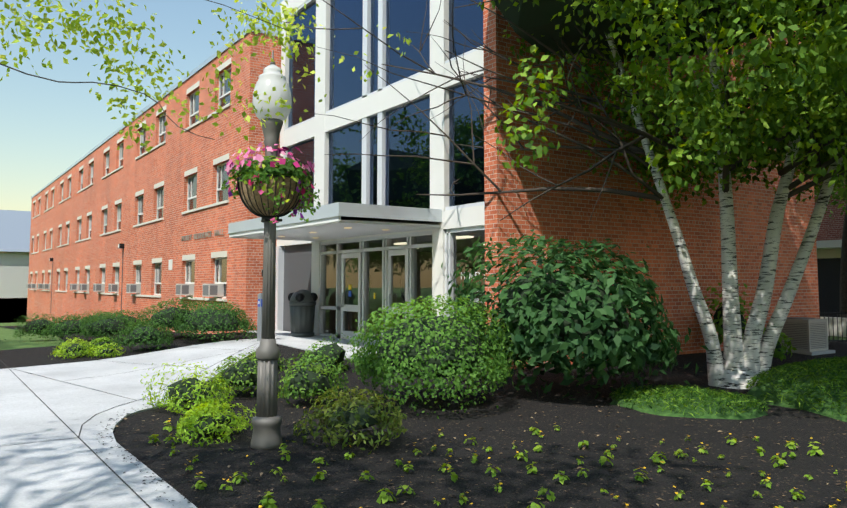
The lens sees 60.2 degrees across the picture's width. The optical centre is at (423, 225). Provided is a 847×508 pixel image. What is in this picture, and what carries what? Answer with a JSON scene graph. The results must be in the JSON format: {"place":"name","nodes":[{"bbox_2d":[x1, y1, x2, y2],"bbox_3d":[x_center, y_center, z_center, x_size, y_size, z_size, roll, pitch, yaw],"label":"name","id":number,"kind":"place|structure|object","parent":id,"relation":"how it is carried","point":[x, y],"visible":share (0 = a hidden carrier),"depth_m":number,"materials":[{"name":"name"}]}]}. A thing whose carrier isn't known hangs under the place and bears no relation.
{"place":"outdoors","nodes":[
{"label":"outdoors","id":0,"kind":"place"},
{"bbox_2d":[0,0,282,210],"label":"sky","id":1,"kind":"structure","parent":0,"point":[46,126],"materials":[{"name":"blue"}]},
{"bbox_2d":[0,330,377,507],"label":"sidewalk paving","id":2,"kind":"structure","parent":0,"point":[74,471],"depth_m":8.12,"materials":[{"name":"concrete"}]},
{"bbox_2d":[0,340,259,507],"bbox_3d":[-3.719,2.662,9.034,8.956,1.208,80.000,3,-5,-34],"label":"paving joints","id":3,"kind":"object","parent":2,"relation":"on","point":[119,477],"visible":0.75,"depth_m":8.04,"materials":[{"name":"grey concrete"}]},
{"bbox_2d":[257,293,261,340],"bbox_3d":[-3.814,2.147,17.187,0.146,1.115,0.191,3,-5,-34],"label":"emergency call bollard","id":4,"kind":"object","parent":2,"relation":"on","point":[259,320],"visible":0.65,"depth_m":17.12,"materials":[{"name":"grey metal"}]},
{"bbox_2d":[288,289,317,336],"bbox_3d":[-3.111,2.234,18.760,0.690,1.190,0.690,3,-5,-34],"label":"trash can","id":5,"kind":"object","parent":2,"relation":"on","point":[302,303],"visible":1,"depth_m":18.50,"materials":[{"name":"grey plastic"}]},
{"bbox_2d":[0,322,845,349],"bbox_3d":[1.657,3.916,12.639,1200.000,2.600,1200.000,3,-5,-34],"label":"ground","id":6,"kind":"structure","parent":0,"point":[9,342],"depth_m":22.22,"materials":[{"name":"green plant"}]},
{"bbox_2d":[0,210,30,322],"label":"neighbour building","id":7,"kind":"structure","parent":6,"relation":"on","point":[15,226],"depth_m":70.00,"materials":[{"name":"pale siding"},{"name":"roof shingles"}]},
{"bbox_2d":[0,326,256,368],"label":"mulch bed","id":8,"kind":"object","parent":6,"relation":"on","point":[23,357],"visible":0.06,"depth_m":16.61,"materials":[{"name":"black soil"}]},
{"bbox_2d":[27,26,281,333],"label":"residence wing","id":9,"kind":"structure","parent":6,"relation":"on","point":[173,161],"depth_m":28.54,"materials":[{"name":"red brick"}]},
{"bbox_2d":[27,67,230,297],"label":"wing windows","id":10,"kind":"structure","parent":9,"relation":"attached to","point":[216,289],"depth_m":29.47,"materials":[{"name":"white"}]},
{"bbox_2d":[49,243,320,312],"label":"wall fixtures","id":11,"kind":"object","parent":9,"relation":"attached to","point":[121,246],"depth_m":33.50,"materials":[{"name":"black metal"}]},
{"bbox_2d":[181,229,223,240],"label":"building sign letters","id":12,"kind":"object","parent":9,"relation":"attached to","point":[186,238],"visible":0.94,"depth_m":24.29,"materials":[{"name":"grey metal"}]},
{"bbox_2d":[275,0,484,342],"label":"curtain wall frames","id":13,"kind":"structure","parent":6,"relation":"on","point":[300,265],"depth_m":17.11,"materials":[{"name":"white metal"}]},
{"bbox_2d":[228,202,441,240],"bbox_3d":[-2.165,-0.060,16.429,2.527,0.474,5.844,3,-5,-34],"label":"entrance canopy","id":14,"kind":"object","parent":13,"relation":"attached to","point":[337,220],"visible":0.77,"depth_m":14.61,"materials":[{"name":"grey metal"}]},
{"bbox_2d":[288,0,484,338],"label":"curtain wall glass","id":15,"kind":"object","parent":13,"relation":"in","point":[407,179],"visible":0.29,"depth_m":16.61,"materials":[{"name":"blue glass"}]},
{"bbox_2d":[4,229,796,453],"bbox_3d":[-6.114,2.016,17.294,12.434,2.951,25.478,6,-8,-55],"label":"shrub foliage","id":16,"kind":"object","parent":6,"relation":"on","point":[635,343],"visible":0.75,"depth_m":9.45,"materials":[{"name":"green plant"}]},
{"bbox_2d":[25,272,780,432],"bbox_3d":[-6.061,2.110,17.145,11.773,1.842,24.749,6,-8,-55],"label":"shrub","id":17,"kind":"object","parent":6,"relation":"on","point":[351,418],"visible":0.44,"depth_m":9.66,"materials":[{"name":"green plant"}]},
{"bbox_2d":[113,341,846,507],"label":"mulch bed","id":18,"kind":"object","parent":6,"relation":"on","point":[338,487],"visible":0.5,"depth_m":6.74,"materials":[{"name":"black soil"}]},
{"bbox_2d":[237,50,303,448],"bbox_3d":[-1.518,0.183,7.205,0.662,3.925,0.662,3,-5,-34],"label":"lamp post","id":19,"kind":"object","parent":18,"relation":"on","point":[266,421],"visible":0.88,"depth_m":7.10,"materials":[{"name":"grey metal"}]},
{"bbox_2d":[221,142,320,223],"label":"flowers","id":20,"kind":"object","parent":19,"relation":"in","point":[288,168],"depth_m":7.03,"materials":[{"name":"pink plant"}]},
{"bbox_2d":[96,347,844,507],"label":"mulch chips","id":21,"kind":"object","parent":18,"relation":"on","point":[290,499],"visible":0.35,"depth_m":6.85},
{"bbox_2d":[148,416,846,507],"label":"bedding plant","id":22,"kind":"object","parent":18,"relation":"on","point":[269,503],"depth_m":5.99,"materials":[{"name":"green plant"}]},
{"bbox_2d":[608,355,846,415],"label":"ground cover","id":23,"kind":"object","parent":18,"relation":"on","point":[804,366],"visible":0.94,"depth_m":9.39,"materials":[{"name":"green plant"}]},
{"bbox_2d":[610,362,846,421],"bbox_3d":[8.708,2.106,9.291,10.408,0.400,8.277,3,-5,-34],"label":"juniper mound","id":24,"kind":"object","parent":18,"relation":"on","point":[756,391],"visible":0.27,"depth_m":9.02,"materials":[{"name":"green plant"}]},
{"bbox_2d":[780,317,834,355],"bbox_3d":[8.593,2.496,16.618,1.000,0.800,1.000,3,-5,-34],"label":"ac condenser","id":25,"kind":"object","parent":18,"relation":"on","point":[809,335],"visible":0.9,"depth_m":16.29,"materials":[{"name":"grey metal"}]},
{"bbox_2d":[244,0,846,388],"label":"birch tree","id":26,"kind":"object","parent":6,"relation":"on","point":[741,362],"visible":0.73,"depth_m":11.30,"materials":[{"name":"white plant"}]},
{"bbox_2d":[477,0,846,209],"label":"foliage","id":27,"kind":"object","parent":26,"relation":"attached to","point":[779,98],"depth_m":9.26,"materials":[{"name":"green plant"}]},
{"bbox_2d":[280,0,819,368],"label":"brick wall","id":28,"kind":"structure","parent":6,"relation":"on","point":[629,224],"depth_m":14.53,"materials":[{"name":"red brick"}]},
{"bbox_2d":[325,230,484,339],"bbox_3d":[1.163,1.659,18.842,6.012,2.420,9.740,3,-5,-34],"label":"lobby interior","id":29,"kind":"object","parent":28,"relation":"attached to","point":[376,270],"visible":0.06,"depth_m":22.18,"materials":[{"name":"brown"}]},
{"bbox_2d":[814,176,846,336],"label":"neighbour building","id":30,"kind":"structure","parent":6,"relation":"on","point":[829,239],"depth_m":29.60,"materials":[{"name":"brick"}]},
{"bbox_2d":[819,311,846,341],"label":"iron fence","id":31,"kind":"object","parent":6,"relation":"on","point":[832,313],"visible":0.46,"depth_m":18.71,"materials":[{"name":"black metal"}]},
{"bbox_2d":[0,0,846,317],"bbox_3d":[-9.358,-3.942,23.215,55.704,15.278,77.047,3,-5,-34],"label":"tree","id":32,"kind":"object","parent":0,"point":[111,21],"depth_m":5.01,"materials":[{"name":"green plant"}]}
]}

